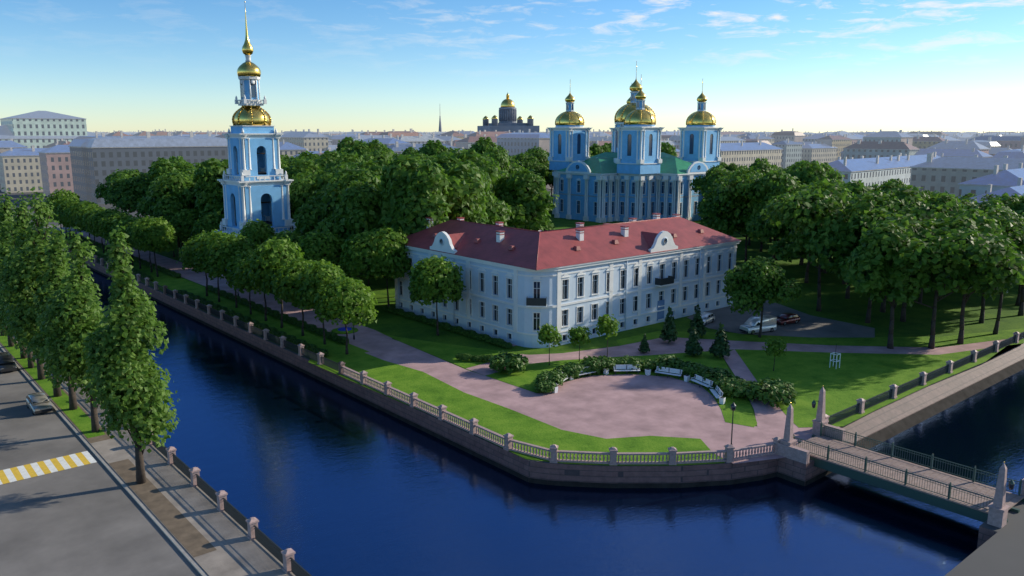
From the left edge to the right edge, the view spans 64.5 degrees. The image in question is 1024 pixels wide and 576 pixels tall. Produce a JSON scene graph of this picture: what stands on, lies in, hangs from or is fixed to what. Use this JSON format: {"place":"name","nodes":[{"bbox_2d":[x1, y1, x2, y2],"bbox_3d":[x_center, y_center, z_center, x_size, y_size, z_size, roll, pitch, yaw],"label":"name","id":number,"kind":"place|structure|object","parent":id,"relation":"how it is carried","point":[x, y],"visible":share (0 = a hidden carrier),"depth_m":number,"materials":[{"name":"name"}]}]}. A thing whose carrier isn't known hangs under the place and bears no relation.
{"place":"outdoors","nodes":[
{"label":"outdoors","id":0,"kind":"place"},
{"bbox_2d":[0,336,294,575],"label":"pavement","id":1,"kind":"structure","parent":0,"point":[212,540],"depth_m":62.17,"materials":[{"name":"grey concrete"}]},
{"bbox_2d":[0,193,552,575],"bbox_3d":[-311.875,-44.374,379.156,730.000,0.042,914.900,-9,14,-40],"label":"road","id":2,"kind":"structure","parent":0,"point":[69,506],"depth_m":60.89,"materials":[{"name":"grey asphalt"}]},
{"bbox_2d":[0,352,16,372],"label":"estate car","id":3,"kind":"object","parent":2,"relation":"on","point":[7,362],"visible":1,"depth_m":96.49,"materials":[{"name":"grey paint"}]},
{"bbox_2d":[26,392,52,413],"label":"hatchback car","id":4,"kind":"object","parent":2,"relation":"on","point":[37,402],"visible":1,"depth_m":82.39,"materials":[{"name":"grey paint"}]},
{"bbox_2d":[0,184,1023,575],"bbox_3d":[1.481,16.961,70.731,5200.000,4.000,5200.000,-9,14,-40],"label":"embankment wall","id":5,"kind":"structure","parent":0,"point":[998,552],"depth_m":70.29,"materials":[{"name":"stone"}]},
{"bbox_2d":[0,188,26,358],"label":"poplar","id":6,"kind":"object","parent":5,"relation":"on","point":[6,213],"visible":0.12,"depth_m":97.73,"materials":[{"name":"green plant"}]},
{"bbox_2d":[0,218,33,367],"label":"poplar","id":7,"kind":"object","parent":5,"relation":"on","point":[7,330],"visible":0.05,"depth_m":94.14,"materials":[{"name":"green plant"}]},
{"bbox_2d":[0,191,44,379],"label":"poplar","id":8,"kind":"object","parent":5,"relation":"on","point":[21,219],"visible":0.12,"depth_m":89.11,"materials":[{"name":"green plant"}]},
{"bbox_2d":[0,187,104,396],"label":"poplar","id":9,"kind":"object","parent":5,"relation":"on","point":[19,276],"visible":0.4,"depth_m":82.44,"materials":[{"name":"green plant"}]},
{"bbox_2d":[26,220,100,409],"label":"poplar","id":10,"kind":"object","parent":5,"relation":"on","point":[57,269],"visible":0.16,"depth_m":79.50,"materials":[{"name":"green plant"}]},
{"bbox_2d":[35,226,110,432],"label":"poplar","id":11,"kind":"object","parent":5,"relation":"on","point":[73,314],"visible":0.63,"depth_m":72.95,"materials":[{"name":"green plant"}]},
{"bbox_2d":[83,219,179,483],"bbox_3d":[-29.724,5.428,63.032,8.360,21.572,6.941,5,12,23],"label":"poplar","id":12,"kind":"object","parent":5,"relation":"on","point":[128,383],"visible":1,"depth_m":61.87,"materials":[{"name":"green plant"}]},
{"bbox_2d":[477,93,539,132],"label":"cathedral","id":13,"kind":"structure","parent":5,"relation":"on","point":[509,120],"depth_m":1508.05,"materials":[{"name":"grey stone"}]},
{"bbox_2d":[0,111,1023,203],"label":"city buildings","id":14,"kind":"structure","parent":5,"relation":"on","point":[83,163],"depth_m":333.34,"materials":[{"name":"paint"}]},
{"bbox_2d":[0,128,1023,188],"bbox_3d":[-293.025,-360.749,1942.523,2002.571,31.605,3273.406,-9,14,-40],"label":"city blocks","id":15,"kind":"structure","parent":5,"relation":"on","point":[819,147],"depth_m":489.97,"materials":[{"name":"paint"}]},
{"bbox_2d":[32,228,1023,575],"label":"embankment railings","id":16,"kind":"object","parent":5,"relation":"on","point":[506,442],"visible":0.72,"depth_m":72.57,"materials":[{"name":"stone"}]},
{"bbox_2d":[779,387,1023,527],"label":"foot bridge","id":17,"kind":"structure","parent":5,"relation":"on","point":[973,499],"depth_m":66.11,"materials":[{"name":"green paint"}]},
{"bbox_2d":[839,343,1023,449],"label":"revetment","id":18,"kind":"object","parent":5,"relation":"on","point":[888,421],"visible":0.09,"depth_m":89.44,"materials":[{"name":"stone"}]},
{"bbox_2d":[0,0,1023,132],"label":"sky","id":19,"kind":"structure","parent":0,"point":[814,66],"materials":[{"name":"blue"}]},
{"bbox_2d":[75,232,1004,463],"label":"garden paths","id":20,"kind":"structure","parent":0,"point":[617,406],"depth_m":89.11,"materials":[{"name":"pink stone"}]},
{"bbox_2d":[58,233,1023,465],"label":"bright garden lawns","id":21,"kind":"structure","parent":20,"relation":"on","point":[851,380],"depth_m":95.30,"materials":[{"name":"green plant"}]},
{"bbox_2d":[45,188,79,237],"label":"lime","id":22,"kind":"object","parent":21,"relation":"on","point":[61,193],"visible":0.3,"depth_m":214.58,"materials":[{"name":"green plant"}]},
{"bbox_2d":[67,200,99,245],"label":"lime","id":23,"kind":"object","parent":21,"relation":"on","point":[72,213],"visible":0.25,"depth_m":197.22,"materials":[{"name":"green plant"}]},
{"bbox_2d":[91,207,128,237],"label":"lime","id":24,"kind":"object","parent":21,"relation":"on","point":[97,216],"visible":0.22,"depth_m":177.59,"materials":[{"name":"green plant"}]},
{"bbox_2d":[98,211,134,240],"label":"lime","id":25,"kind":"object","parent":21,"relation":"on","point":[106,224],"visible":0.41,"depth_m":173.55,"materials":[{"name":"green plant"}]},
{"bbox_2d":[130,215,178,276],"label":"lime","id":26,"kind":"object","parent":21,"relation":"on","point":[156,234],"visible":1,"depth_m":155.97,"materials":[{"name":"green plant"}]},
{"bbox_2d":[176,233,208,295],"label":"lime","id":27,"kind":"object","parent":21,"relation":"on","point":[188,261],"visible":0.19,"depth_m":137.21,"materials":[{"name":"green plant"}]},
{"bbox_2d":[191,229,228,301],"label":"lime","id":28,"kind":"object","parent":21,"relation":"on","point":[201,255],"visible":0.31,"depth_m":132.55,"materials":[{"name":"green plant"}]},
{"bbox_2d":[204,231,257,307],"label":"lime","id":29,"kind":"object","parent":21,"relation":"on","point":[225,249],"visible":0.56,"depth_m":127.49,"materials":[{"name":"green plant"}]},
{"bbox_2d":[225,250,253,314],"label":"lime","id":30,"kind":"object","parent":21,"relation":"on","point":[233,266],"visible":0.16,"depth_m":123.83,"materials":[{"name":"green plant"}]},
{"bbox_2d":[232,253,274,320],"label":"lime","id":31,"kind":"object","parent":21,"relation":"on","point":[243,280],"visible":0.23,"depth_m":119.12,"materials":[{"name":"green plant"}]},
{"bbox_2d":[245,235,304,327],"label":"lime","id":32,"kind":"object","parent":21,"relation":"on","point":[271,254],"visible":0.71,"depth_m":114.02,"materials":[{"name":"green plant"}]},
{"bbox_2d":[267,257,318,335],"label":"lime","id":33,"kind":"object","parent":21,"relation":"on","point":[283,285],"visible":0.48,"depth_m":109.86,"materials":[{"name":"green plant"}]},
{"bbox_2d":[295,259,345,344],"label":"lime","id":34,"kind":"object","parent":21,"relation":"on","point":[324,272],"visible":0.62,"depth_m":105.22,"materials":[{"name":"green plant"}]},
{"bbox_2d":[313,276,377,354],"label":"lime","id":35,"kind":"object","parent":21,"relation":"on","point":[347,299],"visible":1,"depth_m":100.88,"materials":[{"name":"green plant"}]},
{"bbox_2d":[489,350,528,373],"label":"shrub","id":36,"kind":"object","parent":21,"relation":"on","point":[509,362],"visible":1,"depth_m":95.22,"materials":[{"name":"green plant"}]},
{"bbox_2d":[537,323,561,364],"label":"young tree","id":37,"kind":"object","parent":21,"relation":"on","point":[545,335],"visible":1,"depth_m":97.90,"materials":[{"name":"green plant"}]},
{"bbox_2d":[535,370,565,385],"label":"shrub","id":38,"kind":"object","parent":21,"relation":"on","point":[556,377],"visible":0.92,"depth_m":90.25,"materials":[{"name":"green plant"}]},
{"bbox_2d":[567,326,591,360],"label":"young tree","id":39,"kind":"object","parent":21,"relation":"on","point":[580,334],"visible":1,"depth_m":99.48,"materials":[{"name":"green plant"}]},
{"bbox_2d":[595,314,620,356],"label":"young tree","id":40,"kind":"object","parent":21,"relation":"on","point":[608,325],"visible":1,"depth_m":100.59,"materials":[{"name":"green plant"}]},
{"bbox_2d":[651,354,682,373],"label":"shrub","id":41,"kind":"object","parent":21,"relation":"on","point":[667,361],"visible":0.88,"depth_m":95.99,"materials":[{"name":"green plant"}]},
{"bbox_2d":[685,326,702,355],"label":"conifer","id":42,"kind":"object","parent":21,"relation":"on","point":[693,347],"visible":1,"depth_m":102.36,"materials":[{"name":"green plant"}]},
{"bbox_2d":[687,304,705,335],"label":"conifer","id":43,"kind":"object","parent":21,"relation":"on","point":[697,321],"visible":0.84,"depth_m":111.96,"materials":[{"name":"green plant"}]},
{"bbox_2d":[708,322,729,357],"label":"conifer","id":44,"kind":"object","parent":21,"relation":"on","point":[720,346],"visible":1,"depth_m":101.36,"materials":[{"name":"green plant"}]},
{"bbox_2d":[730,379,766,401],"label":"shrub","id":45,"kind":"object","parent":21,"relation":"on","point":[744,388],"visible":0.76,"depth_m":86.24,"materials":[{"name":"green plant"}]},
{"bbox_2d":[751,377,796,407],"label":"shrub","id":46,"kind":"object","parent":21,"relation":"on","point":[783,391],"visible":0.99,"depth_m":84.13,"materials":[{"name":"green plant"}]},
{"bbox_2d":[762,337,786,370],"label":"young tree","id":47,"kind":"object","parent":21,"relation":"on","point":[774,345],"visible":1,"depth_m":95.48,"materials":[{"name":"green plant"}]},
{"bbox_2d":[938,207,1023,343],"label":"park tree","id":48,"kind":"object","parent":21,"relation":"on","point":[974,219],"visible":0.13,"depth_m":104.81,"materials":[{"name":"green plant"}]},
{"bbox_2d":[554,362,585,377],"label":"shrub","id":49,"kind":"object","parent":20,"relation":"on","point":[572,369],"visible":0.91,"depth_m":93.54,"materials":[{"name":"green plant"}]},
{"bbox_2d":[581,355,614,373],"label":"shrub","id":50,"kind":"object","parent":20,"relation":"on","point":[601,363],"visible":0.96,"depth_m":95.39,"materials":[{"name":"green plant"}]},
{"bbox_2d":[659,306,677,342],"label":"conifer","id":51,"kind":"object","parent":20,"relation":"on","point":[668,331],"visible":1,"depth_m":108.51,"materials":[{"name":"green plant"}]},
{"bbox_2d":[698,367,734,385],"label":"shrub","id":52,"kind":"object","parent":20,"relation":"on","point":[715,374],"visible":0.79,"depth_m":90.84,"materials":[{"name":"green plant"}]},
{"bbox_2d":[842,213,951,348],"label":"park tree","id":53,"kind":"object","parent":20,"relation":"on","point":[864,265],"visible":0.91,"depth_m":101.47,"materials":[{"name":"green plant"}]},
{"bbox_2d":[865,217,1023,348],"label":"park tree","id":54,"kind":"object","parent":20,"relation":"on","point":[976,265],"visible":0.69,"depth_m":100.51,"materials":[{"name":"green plant"}]},
{"bbox_2d":[62,257,1023,575],"bbox_3d":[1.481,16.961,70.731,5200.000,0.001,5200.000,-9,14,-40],"label":"water","id":55,"kind":"structure","parent":0,"point":[320,477],"depth_m":67.25,"materials":[{"name":"blue liquid"}]},
{"bbox_2d":[70,258,831,487],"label":"embankment wall","id":56,"kind":"structure","parent":55,"relation":"in","point":[639,485],"depth_m":71.62,"materials":[{"name":"stone"}]},
{"bbox_2d":[97,210,1023,458],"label":"garden lawn","id":57,"kind":"structure","parent":0,"point":[836,305],"depth_m":127.51,"materials":[{"name":"green plant"}]},
{"bbox_2d":[101,172,149,217],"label":"park tree","id":58,"kind":"object","parent":57,"relation":"on","point":[126,193],"visible":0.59,"depth_m":209.59,"materials":[{"name":"green plant"}]},
{"bbox_2d":[135,169,197,256],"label":"park tree","id":59,"kind":"object","parent":57,"relation":"on","point":[169,196],"visible":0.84,"depth_m":178.91,"materials":[{"name":"green plant"}]},
{"bbox_2d":[148,160,194,184],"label":"park tree","id":60,"kind":"object","parent":57,"relation":"on","point":[155,171],"visible":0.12,"depth_m":206.00,"materials":[{"name":"green plant"}]},
{"bbox_2d":[167,207,200,241],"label":"tree","id":61,"kind":"object","parent":57,"relation":"on","point":[183,221],"visible":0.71,"depth_m":172.18,"materials":[{"name":"green plant"}]},
{"bbox_2d":[190,214,226,243],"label":"tree","id":62,"kind":"object","parent":57,"relation":"on","point":[206,224],"visible":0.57,"depth_m":163.46,"materials":[{"name":"green plant"}]},
{"bbox_2d":[192,158,228,217],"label":"park tree","id":63,"kind":"object","parent":57,"relation":"on","point":[208,174],"visible":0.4,"depth_m":170.32,"materials":[{"name":"green plant"}]},
{"bbox_2d":[208,184,224,223],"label":"park tree","id":64,"kind":"object","parent":57,"relation":"on","point":[218,213],"visible":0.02,"depth_m":168.40,"materials":[{"name":"green plant"}]},
{"bbox_2d":[214,1,295,278],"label":"bell tower","id":65,"kind":"structure","parent":57,"relation":"on","point":[255,186],"depth_m":152.32,"materials":[{"name":"paint"}]},
{"bbox_2d":[237,219,275,248],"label":"tree","id":66,"kind":"object","parent":57,"relation":"on","point":[259,232],"visible":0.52,"depth_m":144.72,"materials":[{"name":"green plant"}]},
{"bbox_2d":[267,172,315,235],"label":"park tree","id":67,"kind":"object","parent":57,"relation":"on","point":[294,184],"visible":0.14,"depth_m":166.03,"materials":[{"name":"green plant"}]},
{"bbox_2d":[281,159,319,235],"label":"park tree","id":68,"kind":"object","parent":57,"relation":"on","point":[297,166],"visible":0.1,"depth_m":184.17,"materials":[{"name":"green plant"}]},
{"bbox_2d":[291,173,332,226],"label":"park tree","id":69,"kind":"object","parent":57,"relation":"on","point":[305,189],"visible":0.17,"depth_m":159.02,"materials":[{"name":"green plant"}]},
{"bbox_2d":[296,229,343,269],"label":"tree","id":70,"kind":"object","parent":57,"relation":"on","point":[317,246],"visible":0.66,"depth_m":127.28,"materials":[{"name":"green plant"}]},
{"bbox_2d":[292,165,382,276],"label":"park tree","id":71,"kind":"object","parent":57,"relation":"on","point":[316,210],"visible":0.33,"depth_m":143.13,"materials":[{"name":"green plant"}]},
{"bbox_2d":[322,152,368,171],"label":"park tree","id":72,"kind":"object","parent":57,"relation":"on","point":[345,157],"visible":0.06,"depth_m":181.36,"materials":[{"name":"green plant"}]},
{"bbox_2d":[314,180,386,283],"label":"park tree","id":73,"kind":"object","parent":57,"relation":"on","point":[358,211],"visible":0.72,"depth_m":133.18,"materials":[{"name":"green plant"}]},
{"bbox_2d":[333,159,385,177],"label":"park tree","id":74,"kind":"object","parent":57,"relation":"on","point":[375,168],"visible":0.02,"depth_m":156.25,"materials":[{"name":"green plant"}]},
{"bbox_2d":[338,230,393,301],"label":"lime","id":75,"kind":"object","parent":57,"relation":"on","point":[354,262],"visible":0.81,"depth_m":123.83,"materials":[{"name":"green plant"}]},
{"bbox_2d":[347,139,393,159],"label":"park tree","id":76,"kind":"object","parent":57,"relation":"on","point":[361,149],"visible":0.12,"depth_m":238.98,"materials":[{"name":"green plant"}]},
{"bbox_2d":[362,149,392,165],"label":"park tree","id":77,"kind":"object","parent":57,"relation":"on","point":[381,156],"visible":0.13,"depth_m":215.58,"materials":[{"name":"green plant"}]},
{"bbox_2d":[363,224,411,306],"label":"lime","id":78,"kind":"object","parent":57,"relation":"on","point":[390,250],"visible":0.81,"depth_m":124.53,"materials":[{"name":"green plant"}]},
{"bbox_2d":[373,154,469,239],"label":"park tree","id":79,"kind":"object","parent":57,"relation":"on","point":[412,194],"visible":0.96,"depth_m":130.38,"materials":[{"name":"green plant"}]},
{"bbox_2d":[405,139,447,157],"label":"park tree","id":80,"kind":"object","parent":57,"relation":"on","point":[431,147],"visible":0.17,"depth_m":241.89,"materials":[{"name":"green plant"}]},
{"bbox_2d":[408,255,465,335],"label":"lime","id":81,"kind":"object","parent":57,"relation":"on","point":[434,279],"visible":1,"depth_m":110.33,"materials":[{"name":"green plant"}]},
{"bbox_2d":[438,162,489,223],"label":"park tree","id":82,"kind":"object","parent":57,"relation":"on","point":[471,210],"visible":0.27,"depth_m":138.48,"materials":[{"name":"green plant"}]},
{"bbox_2d":[427,148,500,198],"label":"park tree","id":83,"kind":"object","parent":57,"relation":"on","point":[446,162],"visible":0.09,"depth_m":158.83,"materials":[{"name":"green plant"}]},
{"bbox_2d":[446,160,514,225],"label":"park tree","id":84,"kind":"object","parent":57,"relation":"on","point":[497,210],"visible":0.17,"depth_m":146.56,"materials":[{"name":"green plant"}]},
{"bbox_2d":[465,137,497,154],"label":"park tree","id":85,"kind":"object","parent":57,"relation":"on","point":[480,145],"visible":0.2,"depth_m":259.31,"materials":[{"name":"green plant"}]},
{"bbox_2d":[482,147,524,176],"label":"park tree","id":86,"kind":"object","parent":57,"relation":"on","point":[494,153],"visible":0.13,"depth_m":205.10,"materials":[{"name":"green plant"}]},
{"bbox_2d":[493,168,559,230],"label":"park tree","id":87,"kind":"object","parent":57,"relation":"on","point":[525,196],"visible":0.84,"depth_m":158.57,"materials":[{"name":"green plant"}]},
{"bbox_2d":[521,160,553,183],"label":"park tree","id":88,"kind":"object","parent":57,"relation":"on","point":[542,170],"visible":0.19,"depth_m":294.09,"materials":[{"name":"green plant"}]},
{"bbox_2d":[394,213,740,347],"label":"corner house","id":89,"kind":"structure","parent":57,"relation":"on","point":[522,286],"depth_m":115.42,"materials":[{"name":"white paint"}]},
{"bbox_2d":[690,164,728,197],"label":"park tree","id":90,"kind":"object","parent":57,"relation":"on","point":[699,181],"visible":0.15,"depth_m":238.72,"materials":[{"name":"green plant"}]},
{"bbox_2d":[696,169,741,211],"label":"park tree","id":91,"kind":"object","parent":57,"relation":"on","point":[711,178],"visible":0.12,"depth_m":218.38,"materials":[{"name":"green plant"}]},
{"bbox_2d":[697,173,747,235],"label":"park tree","id":92,"kind":"object","parent":57,"relation":"on","point":[707,210],"visible":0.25,"depth_m":168.68,"materials":[{"name":"green plant"}]},
{"bbox_2d":[709,166,773,262],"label":"park tree","id":93,"kind":"object","parent":57,"relation":"on","point":[748,187],"visible":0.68,"depth_m":162.87,"materials":[{"name":"green plant"}]},
{"bbox_2d":[722,255,802,336],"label":"park tree","id":94,"kind":"object","parent":57,"relation":"on","point":[749,284],"visible":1,"depth_m":109.16,"materials":[{"name":"green plant"}]},
{"bbox_2d":[748,158,777,174],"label":"park tree","id":95,"kind":"object","parent":57,"relation":"on","point":[765,166],"visible":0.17,"depth_m":211.90,"materials":[{"name":"green plant"}]},
{"bbox_2d":[746,169,806,261],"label":"park tree","id":96,"kind":"object","parent":57,"relation":"on","point":[781,183],"visible":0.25,"depth_m":154.51,"materials":[{"name":"green plant"}]},
{"bbox_2d":[746,183,833,282],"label":"park tree","id":97,"kind":"object","parent":57,"relation":"on","point":[756,231],"visible":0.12,"depth_m":150.43,"materials":[{"name":"green plant"}]},
{"bbox_2d":[785,160,827,264],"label":"park tree","id":98,"kind":"object","parent":57,"relation":"on","point":[813,172],"visible":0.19,"depth_m":167.42,"materials":[{"name":"green plant"}]},
{"bbox_2d":[760,179,859,311],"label":"park tree","id":99,"kind":"object","parent":57,"relation":"on","point":[807,212],"visible":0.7,"depth_m":122.44,"materials":[{"name":"green plant"}]},
{"bbox_2d":[832,179,872,298],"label":"park tree","id":100,"kind":"object","parent":57,"relation":"on","point":[855,188],"visible":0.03,"depth_m":134.75,"materials":[{"name":"green plant"}]},
{"bbox_2d":[803,190,954,322],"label":"park tree","id":101,"kind":"object","parent":57,"relation":"on","point":[868,209],"visible":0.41,"depth_m":115.43,"materials":[{"name":"green plant"}]},
{"bbox_2d":[886,185,967,321],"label":"park tree","id":102,"kind":"object","parent":57,"relation":"on","point":[907,193],"visible":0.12,"depth_m":116.78,"materials":[{"name":"green plant"}]},
{"bbox_2d":[955,208,1023,333],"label":"park tree","id":103,"kind":"object","parent":57,"relation":"on","point":[1013,224],"visible":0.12,"depth_m":109.51,"materials":[{"name":"green plant"}]},
{"bbox_2d":[969,198,1014,322],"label":"park tree","id":104,"kind":"object","parent":57,"relation":"on","point":[993,205],"visible":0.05,"depth_m":117.63,"materials":[{"name":"green plant"}]},
{"bbox_2d":[987,192,1023,315],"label":"park tree","id":105,"kind":"object","parent":57,"relation":"on","point":[1014,203],"visible":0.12,"depth_m":123.63,"materials":[{"name":"green plant"}]},
{"bbox_2d":[548,61,723,222],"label":"cathedral","id":106,"kind":"structure","parent":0,"point":[637,173],"depth_m":258.66,"materials":[{"name":"blue paint"}]},
{"bbox_2d":[687,300,874,336],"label":"parking lot","id":107,"kind":"structure","parent":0,"point":[806,325],"depth_m":119.33,"materials":[{"name":"grey asphalt"}]},
{"bbox_2d":[739,315,776,333],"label":"white van","id":108,"kind":"object","parent":107,"relation":"on","point":[750,325],"visible":0.94,"depth_m":114.82,"materials":[{"name":"white paint"}]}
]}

